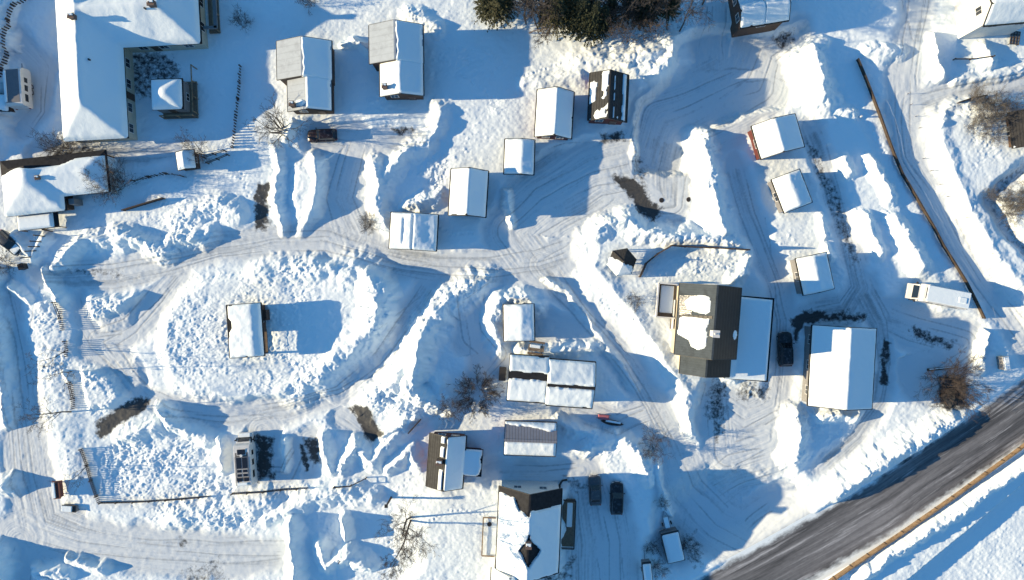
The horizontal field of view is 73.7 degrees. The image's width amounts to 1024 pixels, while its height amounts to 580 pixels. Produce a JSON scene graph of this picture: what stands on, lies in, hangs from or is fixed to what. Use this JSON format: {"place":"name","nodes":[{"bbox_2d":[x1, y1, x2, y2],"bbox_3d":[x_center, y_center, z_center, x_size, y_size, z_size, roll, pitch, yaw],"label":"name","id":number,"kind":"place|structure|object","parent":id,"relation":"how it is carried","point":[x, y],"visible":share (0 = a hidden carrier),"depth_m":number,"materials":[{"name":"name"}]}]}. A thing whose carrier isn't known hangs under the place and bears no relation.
{"place":"outdoors","nodes":[
{"label":"outdoors","id":0,"kind":"place"},
{"bbox_2d":[0,0,1023,579],"bbox_3d":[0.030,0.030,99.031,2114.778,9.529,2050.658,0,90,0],"label":"snow ground","id":1,"kind":"structure","parent":0,"point":[326,322],"depth_m":99.54,"materials":[{"name":"snow"}]},
{"bbox_2d":[0,94,14,111],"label":"snowy shed","id":2,"kind":"structure","parent":1,"relation":"on","point":[4,107],"depth_m":97.43,"materials":[{"name":"white"}]},
{"bbox_2d":[0,246,19,278],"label":"bare shrub","id":3,"kind":"object","parent":1,"relation":"on","point":[14,262],"visible":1,"depth_m":98.75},
{"bbox_2d":[0,229,21,255],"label":"parked car","id":4,"kind":"object","parent":1,"relation":"on","point":[8,243],"visible":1,"depth_m":98.78,"materials":[{"name":"metal"}]},
{"bbox_2d":[0,0,25,76],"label":"picket fence","id":5,"kind":"object","parent":1,"relation":"on","point":[7,20],"visible":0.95,"depth_m":98.72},
{"bbox_2d":[3,63,33,109],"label":"caravan","id":6,"kind":"object","parent":1,"relation":"on","point":[18,90],"visible":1,"depth_m":97.09,"materials":[{"name":"metal"}]},
{"bbox_2d":[11,396,71,437],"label":"bare tree","id":7,"kind":"object","parent":1,"relation":"on","point":[28,415],"visible":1,"depth_m":94.51,"materials":[{"name":"brown plant"}]},
{"bbox_2d":[24,347,67,374],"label":"bare tree","id":8,"kind":"object","parent":1,"relation":"on","point":[43,360],"visible":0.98,"depth_m":95.81,"materials":[{"name":"brown plant"}]},
{"bbox_2d":[29,362,76,392],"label":"bare tree","id":9,"kind":"object","parent":1,"relation":"on","point":[56,376],"visible":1,"depth_m":94.53,"materials":[{"name":"brown plant"}]},
{"bbox_2d":[28,129,81,158],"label":"bare shrub","id":10,"kind":"object","parent":1,"relation":"on","point":[47,142],"visible":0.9,"depth_m":97.24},
{"bbox_2d":[51,480,63,498],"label":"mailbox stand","id":11,"kind":"object","parent":1,"relation":"on","point":[56,492],"visible":0.94,"depth_m":98.26,"materials":[{"name":"brown"}]},
{"bbox_2d":[0,150,117,231],"bbox_3d":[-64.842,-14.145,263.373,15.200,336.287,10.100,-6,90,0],"label":"hip roof house","id":12,"kind":"structure","parent":1,"relation":"on","point":[36,187],"depth_m":96.45,"materials":[{"name":"white"}]},
{"bbox_2d":[49,466,86,496],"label":"bare tree","id":13,"kind":"object","parent":1,"relation":"on","point":[78,479],"visible":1,"depth_m":95.34,"materials":[{"name":"brown plant"}]},
{"bbox_2d":[78,448,99,502],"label":"picket fence","id":14,"kind":"object","parent":1,"relation":"on","point":[90,480],"visible":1,"depth_m":99.04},
{"bbox_2d":[79,156,126,197],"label":"bare shrub","id":15,"kind":"object","parent":1,"relation":"on","point":[112,186],"visible":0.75,"depth_m":96.75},
{"bbox_2d":[83,153,143,205],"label":"bare shrub","id":16,"kind":"object","parent":1,"relation":"on","point":[110,182],"visible":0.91,"depth_m":96.71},
{"bbox_2d":[55,0,220,142],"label":"hip roof house","id":17,"kind":"structure","parent":1,"relation":"on","point":[100,42],"depth_m":95.07,"materials":[{"name":"white"}]},
{"bbox_2d":[121,197,164,210],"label":"fence","id":18,"kind":"object","parent":1,"relation":"on","point":[142,204],"visible":1,"depth_m":98.69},
{"bbox_2d":[98,495,210,504],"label":"picket fence","id":19,"kind":"object","parent":1,"relation":"on","point":[157,500],"visible":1,"depth_m":99.14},
{"bbox_2d":[151,64,198,119],"bbox_3d":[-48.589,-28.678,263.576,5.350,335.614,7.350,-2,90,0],"label":"garden pavilion","id":20,"kind":"structure","parent":1,"relation":"on","point":[174,98],"depth_m":96.89,"materials":[{"name":"white"}]},
{"bbox_2d":[175,149,200,170],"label":"playhouse","id":21,"kind":"object","parent":1,"relation":"on","point":[184,163],"visible":0.95,"depth_m":97.29,"materials":[{"name":"white"}]},
{"bbox_2d":[171,128,212,163],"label":"bare tree","id":22,"kind":"object","parent":1,"relation":"on","point":[193,147],"visible":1,"depth_m":96.90,"materials":[{"name":"brown plant"}]},
{"bbox_2d":[230,64,241,148],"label":"picket fence","id":23,"kind":"object","parent":1,"relation":"on","point":[237,98],"visible":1,"depth_m":99.44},
{"bbox_2d":[226,3,254,30],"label":"bare shrub","id":24,"kind":"object","parent":1,"relation":"on","point":[236,19],"visible":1,"depth_m":98.20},
{"bbox_2d":[226,302,269,358],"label":"house","id":25,"kind":"structure","parent":1,"relation":"on","point":[247,330],"depth_m":95.59,"materials":[{"name":"white"}]},
{"bbox_2d":[230,487,307,495],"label":"picket fence","id":26,"kind":"object","parent":1,"relation":"on","point":[263,491],"visible":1,"depth_m":98.99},
{"bbox_2d":[244,92,312,148],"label":"bare tree","id":27,"kind":"object","parent":1,"relation":"on","point":[268,127],"visible":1,"depth_m":96.08,"materials":[{"name":"brown plant"}]},
{"bbox_2d":[276,36,334,114],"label":"gable house","id":28,"kind":"structure","parent":1,"relation":"on","point":[305,70],"depth_m":95.67,"materials":[{"name":"paint"}]},
{"bbox_2d":[357,212,376,233],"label":"bare shrub","id":29,"kind":"object","parent":1,"relation":"on","point":[365,220],"visible":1,"depth_m":98.52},
{"bbox_2d":[368,19,424,99],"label":"gable house","id":30,"kind":"structure","parent":1,"relation":"on","point":[396,53],"depth_m":95.57,"materials":[{"name":"paint"}]},
{"bbox_2d":[372,494,440,579],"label":"bare tree","id":31,"kind":"object","parent":1,"relation":"on","point":[407,549],"visible":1,"depth_m":89.88,"materials":[{"name":"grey plant"}]},
{"bbox_2d":[388,212,438,251],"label":"double garage","id":32,"kind":"structure","parent":1,"relation":"on","point":[413,231],"depth_m":96.82,"materials":[{"name":"white"}]},
{"bbox_2d":[433,394,466,424],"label":"bare shrub","id":33,"kind":"object","parent":1,"relation":"on","point":[452,405],"visible":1,"depth_m":96.92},
{"bbox_2d":[425,432,482,491],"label":"gable house","id":34,"kind":"structure","parent":1,"relation":"on","point":[453,459],"depth_m":96.24,"materials":[{"name":"white tile"}]},
{"bbox_2d":[448,167,488,217],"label":"gable shed","id":35,"kind":"structure","parent":1,"relation":"on","point":[468,191],"depth_m":96.02,"materials":[{"name":"white"}]},
{"bbox_2d":[447,364,504,424],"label":"bare tree","id":36,"kind":"object","parent":1,"relation":"on","point":[461,383],"visible":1,"depth_m":98.77,"materials":[{"name":"brown plant"}]},
{"bbox_2d":[473,0,492,25],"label":"conifer tree","id":37,"kind":"object","parent":1,"relation":"on","point":[482,9],"visible":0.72,"depth_m":96.77,"materials":[{"name":"green plant"}]},
{"bbox_2d":[481,0,513,32],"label":"conifer tree","id":38,"kind":"object","parent":1,"relation":"on","point":[496,7],"visible":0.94,"depth_m":95.83,"materials":[{"name":"green plant"}]},
{"bbox_2d":[497,0,522,23],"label":"conifer tree","id":39,"kind":"object","parent":1,"relation":"on","point":[509,2],"visible":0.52,"depth_m":96.67,"materials":[{"name":"green plant"}]},
{"bbox_2d":[502,303,535,341],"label":"snowed shed","id":40,"kind":"structure","parent":1,"relation":"on","point":[518,322],"depth_m":97.13,"materials":[{"name":"white fabric"}]},
{"bbox_2d":[503,138,535,175],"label":"gable shed","id":41,"kind":"structure","parent":1,"relation":"on","point":[519,157],"depth_m":97.06,"materials":[{"name":"white fabric"}]},
{"bbox_2d":[481,479,575,579],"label":"gable house","id":42,"kind":"structure","parent":1,"relation":"on","point":[530,516],"depth_m":93.48,"materials":[{"name":"white fabric"}]},
{"bbox_2d":[504,420,556,456],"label":"shed","id":43,"kind":"structure","parent":1,"relation":"on","point":[531,438],"depth_m":96.33,"materials":[{"name":"paint"}]},
{"bbox_2d":[527,341,544,355],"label":"picnic table","id":44,"kind":"object","parent":1,"relation":"on","point":[535,347],"visible":0.96,"depth_m":97.99,"materials":[{"name":"brown"}]},
{"bbox_2d":[513,0,560,28],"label":"bare tree","id":45,"kind":"object","parent":1,"relation":"on","point":[537,9],"visible":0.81,"depth_m":91.53,"materials":[{"name":"brown plant"}]},
{"bbox_2d":[515,0,563,25],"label":"bare tree","id":46,"kind":"object","parent":1,"relation":"on","point":[540,5],"visible":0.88,"depth_m":91.26,"materials":[{"name":"brown plant"}]},
{"bbox_2d":[529,9,561,48],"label":"bare tree","id":47,"kind":"object","parent":1,"relation":"on","point":[542,35],"visible":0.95,"depth_m":94.33,"materials":[{"name":"brown plant"}]},
{"bbox_2d":[499,353,595,408],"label":"four part house","id":48,"kind":"structure","parent":1,"relation":"on","point":[554,382],"depth_m":95.76,"materials":[{"name":"white fabric"}]},
{"bbox_2d":[534,0,571,40],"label":"conifer tree","id":49,"kind":"object","parent":1,"relation":"on","point":[553,21],"visible":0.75,"depth_m":95.15,"materials":[{"name":"green plant"}]},
{"bbox_2d":[534,86,574,139],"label":"gable shed","id":50,"kind":"structure","parent":1,"relation":"on","point":[554,111],"depth_m":96.03,"materials":[{"name":"white"}]},
{"bbox_2d":[558,0,575,32],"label":"conifer tree","id":51,"kind":"object","parent":1,"relation":"on","point":[568,7],"visible":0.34,"depth_m":94.92,"materials":[{"name":"green plant"}]},
{"bbox_2d":[562,0,578,28],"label":"conifer tree","id":52,"kind":"object","parent":1,"relation":"on","point":[572,4],"visible":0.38,"depth_m":94.06,"materials":[{"name":"green plant"}]},
{"bbox_2d":[560,0,591,40],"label":"conifer tree","id":53,"kind":"object","parent":1,"relation":"on","point":[582,7],"visible":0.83,"depth_m":94.38,"materials":[{"name":"green plant"}]},
{"bbox_2d":[574,0,605,47],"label":"conifer tree","id":54,"kind":"object","parent":1,"relation":"on","point":[595,12],"visible":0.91,"depth_m":94.11,"materials":[{"name":"green plant"}]},
{"bbox_2d":[589,4,614,43],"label":"conifer tree","id":55,"kind":"object","parent":1,"relation":"on","point":[605,10],"visible":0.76,"depth_m":95.03,"materials":[{"name":"green plant"}]},
{"bbox_2d":[587,69,629,124],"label":"gable house","id":56,"kind":"structure","parent":1,"relation":"on","point":[608,93],"depth_m":96.01,"materials":[{"name":"brown tile"}]},
{"bbox_2d":[603,0,620,28],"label":"conifer tree","id":57,"kind":"object","parent":1,"relation":"on","point":[613,2],"visible":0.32,"depth_m":94.05,"materials":[{"name":"green plant"}]},
{"bbox_2d":[592,0,633,20],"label":"bare tree","id":58,"kind":"object","parent":1,"relation":"on","point":[614,9],"visible":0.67,"depth_m":92.98,"materials":[{"name":"brown plant"}]},
{"bbox_2d":[607,248,636,275],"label":"hexagonal gazebo","id":59,"kind":"object","parent":1,"relation":"on","point":[621,262],"visible":0.97,"depth_m":96.74,"materials":[{"name":"tile"}]},
{"bbox_2d":[607,10,637,33],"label":"bare tree","id":60,"kind":"object","parent":1,"relation":"on","point":[619,19],"visible":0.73,"depth_m":94.85,"materials":[{"name":"brown plant"}]},
{"bbox_2d":[602,18,648,47],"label":"bare tree","id":61,"kind":"object","parent":1,"relation":"on","point":[620,30],"visible":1,"depth_m":93.58,"materials":[{"name":"brown plant"}]},
{"bbox_2d":[601,0,649,32],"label":"bare tree","id":62,"kind":"object","parent":1,"relation":"on","point":[616,13],"visible":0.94,"depth_m":92.33,"materials":[{"name":"grey plant"}]},
{"bbox_2d":[616,0,641,26],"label":"conifer tree","id":63,"kind":"object","parent":1,"relation":"on","point":[637,1],"visible":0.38,"depth_m":96.04,"materials":[{"name":"green plant"}]},
{"bbox_2d":[624,292,647,312],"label":"bare shrub","id":64,"kind":"object","parent":1,"relation":"on","point":[639,299],"visible":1,"depth_m":97.28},
{"bbox_2d":[630,0,654,32],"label":"conifer tree","id":65,"kind":"object","parent":1,"relation":"on","point":[646,9],"visible":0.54,"depth_m":95.23,"materials":[{"name":"green plant"}]},
{"bbox_2d":[641,550,652,579],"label":"box trailer","id":66,"kind":"object","parent":1,"relation":"on","point":[646,568],"visible":1,"depth_m":97.81,"materials":[{"name":"paint"}]},
{"bbox_2d":[633,0,666,26],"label":"conifer tree","id":67,"kind":"object","parent":1,"relation":"on","point":[655,13],"visible":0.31,"depth_m":96.07,"materials":[{"name":"green plant"}]},
{"bbox_2d":[631,2,672,43],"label":"bare tree","id":68,"kind":"object","parent":1,"relation":"on","point":[650,30],"visible":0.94,"depth_m":93.35,"materials":[{"name":"grey plant"}]},
{"bbox_2d":[644,537,662,556],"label":"bare shrub","id":69,"kind":"object","parent":1,"relation":"on","point":[654,550],"visible":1,"depth_m":99.22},
{"bbox_2d":[639,425,675,462],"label":"bare shrub","id":70,"kind":"object","parent":1,"relation":"on","point":[656,449],"visible":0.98,"depth_m":98.02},
{"bbox_2d":[651,556,671,579],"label":"bare shrub","id":71,"kind":"object","parent":1,"relation":"on","point":[658,567],"visible":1,"depth_m":98.74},
{"bbox_2d":[660,0,680,24],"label":"conifer tree","id":72,"kind":"object","parent":1,"relation":"on","point":[670,13],"visible":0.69,"depth_m":97.16,"materials":[{"name":"green plant"}]},
{"bbox_2d":[681,536,702,561],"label":"bare shrub","id":73,"kind":"object","parent":1,"relation":"on","point":[684,543],"visible":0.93,"depth_m":100.73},
{"bbox_2d":[670,0,714,31],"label":"bare tree","id":74,"kind":"object","parent":1,"relation":"on","point":[690,11],"visible":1,"depth_m":91.35,"materials":[{"name":"grey plant"}]},
{"bbox_2d":[638,245,750,276],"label":"yard fence","id":75,"kind":"object","parent":1,"relation":"on","point":[643,268],"visible":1,"depth_m":97.16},
{"bbox_2d":[654,282,774,381],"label":"tall gable house","id":76,"kind":"structure","parent":1,"relation":"on","point":[721,331],"depth_m":94.15,"materials":[{"name":"paint"}]},
{"bbox_2d":[679,295,695,314],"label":"roof window","id":77,"kind":"structure","parent":76,"relation":"in","point":[683,310],"depth_m":93.94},
{"bbox_2d":[728,0,790,37],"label":"gable house","id":78,"kind":"structure","parent":1,"relation":"on","point":[749,17],"depth_m":95.73,"materials":[{"name":"white"}]},
{"bbox_2d":[747,113,804,159],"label":"gable shed","id":79,"kind":"structure","parent":1,"relation":"on","point":[774,136],"depth_m":96.03,"materials":[{"name":"white fabric"}]},
{"bbox_2d":[767,168,812,213],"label":"flat shed","id":80,"kind":"structure","parent":1,"relation":"on","point":[789,191],"depth_m":96.74,"materials":[{"name":"white fabric"}]},
{"bbox_2d":[790,252,834,295],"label":"flat shed","id":81,"kind":"structure","parent":1,"relation":"on","point":[812,274],"depth_m":96.47,"materials":[{"name":"white fabric"}]},
{"bbox_2d":[801,324,876,410],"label":"garage","id":82,"kind":"structure","parent":1,"relation":"on","point":[839,368],"depth_m":95.57,"materials":[{"name":"white fabric"}]},
{"bbox_2d":[856,58,985,318],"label":"board fence","id":83,"kind":"object","parent":1,"relation":"on","point":[930,221],"visible":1,"depth_m":99.28,"materials":[{"name":"wood"}]},
{"bbox_2d":[904,282,971,309],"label":"motorhome","id":84,"kind":"object","parent":1,"relation":"on","point":[940,296],"visible":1,"depth_m":96.39,"materials":[{"name":"white paint"}]},
{"bbox_2d":[916,351,995,421],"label":"bare tree","id":85,"kind":"object","parent":1,"relation":"on","point":[956,384],"visible":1,"depth_m":97.33,"materials":[{"name":"brown plant"}]},
{"bbox_2d":[963,109,990,136],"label":"thicket bush","id":86,"kind":"object","parent":1,"relation":"on","point":[975,125],"visible":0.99,"depth_m":97.08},
{"bbox_2d":[969,81,995,114],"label":"thicket bush","id":87,"kind":"object","parent":1,"relation":"on","point":[973,103],"visible":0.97,"depth_m":97.08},
{"bbox_2d":[970,96,996,127],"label":"thicket bush","id":88,"kind":"object","parent":1,"relation":"on","point":[981,118],"visible":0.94,"depth_m":96.87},
{"bbox_2d":[965,82,1005,112],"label":"thicket bush","id":89,"kind":"object","parent":1,"relation":"on","point":[985,95],"visible":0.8,"depth_m":97.40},
{"bbox_2d":[954,0,1023,38],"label":"white house","id":90,"kind":"structure","parent":1,"relation":"on","point":[980,18],"depth_m":95.19,"materials":[{"name":"paint"}]},
{"bbox_2d":[978,112,1004,141],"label":"thicket bush","id":91,"kind":"object","parent":1,"relation":"on","point":[985,128],"visible":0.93,"depth_m":96.80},
{"bbox_2d":[980,100,1010,127],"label":"thicket bush","id":92,"kind":"object","parent":1,"relation":"on","point":[1000,111],"visible":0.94,"depth_m":96.72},
{"bbox_2d":[981,184,1012,206],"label":"thicket bush","id":93,"kind":"object","parent":1,"relation":"on","point":[992,194],"visible":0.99,"depth_m":97.95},
{"bbox_2d":[988,120,1013,146],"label":"thicket bush","id":94,"kind":"object","parent":1,"relation":"on","point":[1000,134],"visible":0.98,"depth_m":97.09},
{"bbox_2d":[996,356,1010,370],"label":"utility cabinet","id":95,"kind":"object","parent":1,"relation":"on","point":[1003,362],"visible":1,"depth_m":98.27,"materials":[{"name":"white paint"}]},
{"bbox_2d":[987,86,1022,116],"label":"thicket bush","id":96,"kind":"object","parent":1,"relation":"on","point":[999,96],"visible":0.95,"depth_m":96.56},
{"bbox_2d":[997,193,1023,228],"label":"thicket bush","id":97,"kind":"object","parent":1,"relation":"on","point":[1010,213],"visible":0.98,"depth_m":97.01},
{"bbox_2d":[998,90,1023,113],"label":"thicket bush","id":98,"kind":"object","parent":1,"relation":"on","point":[1010,102],"visible":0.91,"depth_m":96.66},
{"bbox_2d":[1002,187,1023,213],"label":"thicket bush","id":99,"kind":"object","parent":1,"relation":"on","point":[1005,200],"visible":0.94,"depth_m":97.24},
{"bbox_2d":[1007,31,1020,45],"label":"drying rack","id":100,"kind":"object","parent":1,"relation":"on","point":[1015,38],"visible":0.88,"depth_m":99.22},
{"bbox_2d":[1005,109,1023,148],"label":"dark house","id":101,"kind":"structure","parent":1,"relation":"on","point":[1016,139],"depth_m":96.85,"materials":[{"name":"tile"}]},
{"bbox_2d":[1006,178,1023,214],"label":"thicket bush","id":102,"kind":"object","parent":1,"relation":"on","point":[1018,200],"visible":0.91,"depth_m":96.83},
{"bbox_2d":[0,0,1023,579],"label":"village road","id":103,"kind":"structure","parent":0,"point":[724,492],"depth_m":99.99,"materials":[{"name":"snow"}]},
{"bbox_2d":[61,504,78,512],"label":"grit bin","id":104,"kind":"object","parent":103,"relation":"on","point":[69,508],"visible":1,"depth_m":99.10,"materials":[{"name":"paint"}]},
{"bbox_2d":[233,432,257,485],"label":"motorhome","id":105,"kind":"object","parent":103,"relation":"on","point":[245,464],"visible":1,"depth_m":97.17,"materials":[{"name":"white metal"}]},
{"bbox_2d":[307,128,336,142],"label":"parked car","id":106,"kind":"object","parent":103,"relation":"on","point":[315,135],"visible":1,"depth_m":98.95,"materials":[{"name":"black paint"}]},
{"bbox_2d":[588,474,602,505],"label":"parked car","id":107,"kind":"object","parent":103,"relation":"on","point":[594,485],"visible":1,"depth_m":99.14,"materials":[{"name":"grey paint"}]},
{"bbox_2d":[609,481,624,514],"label":"parked car","id":108,"kind":"object","parent":103,"relation":"on","point":[616,493],"visible":1,"depth_m":99.02,"materials":[{"name":"black paint"}]},
{"bbox_2d":[659,527,684,563],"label":"box trailer","id":109,"kind":"object","parent":103,"relation":"on","point":[671,545],"visible":0.99,"depth_m":99.59,"materials":[{"name":"paint"}]},
{"bbox_2d":[776,331,794,366],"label":"parked van","id":110,"kind":"object","parent":103,"relation":"on","point":[785,355],"visible":1,"depth_m":98.82,"materials":[{"name":"paint"}]},
{"bbox_2d":[939,388,962,408],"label":"well cover","id":111,"kind":"object","parent":103,"relation":"on","point":[949,403],"visible":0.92,"depth_m":98.69,"materials":[{"name":"grey"}]},
{"bbox_2d":[696,377,1023,579],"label":"road","id":112,"kind":"structure","parent":0,"point":[862,521],"depth_m":99.94,"materials":[{"name":"asphalt"}]},
{"bbox_2d":[828,443,1023,579],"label":"guard rail","id":113,"kind":"object","parent":112,"relation":"on","point":[847,569],"visible":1,"depth_m":99.40,"materials":[{"name":"metal"}]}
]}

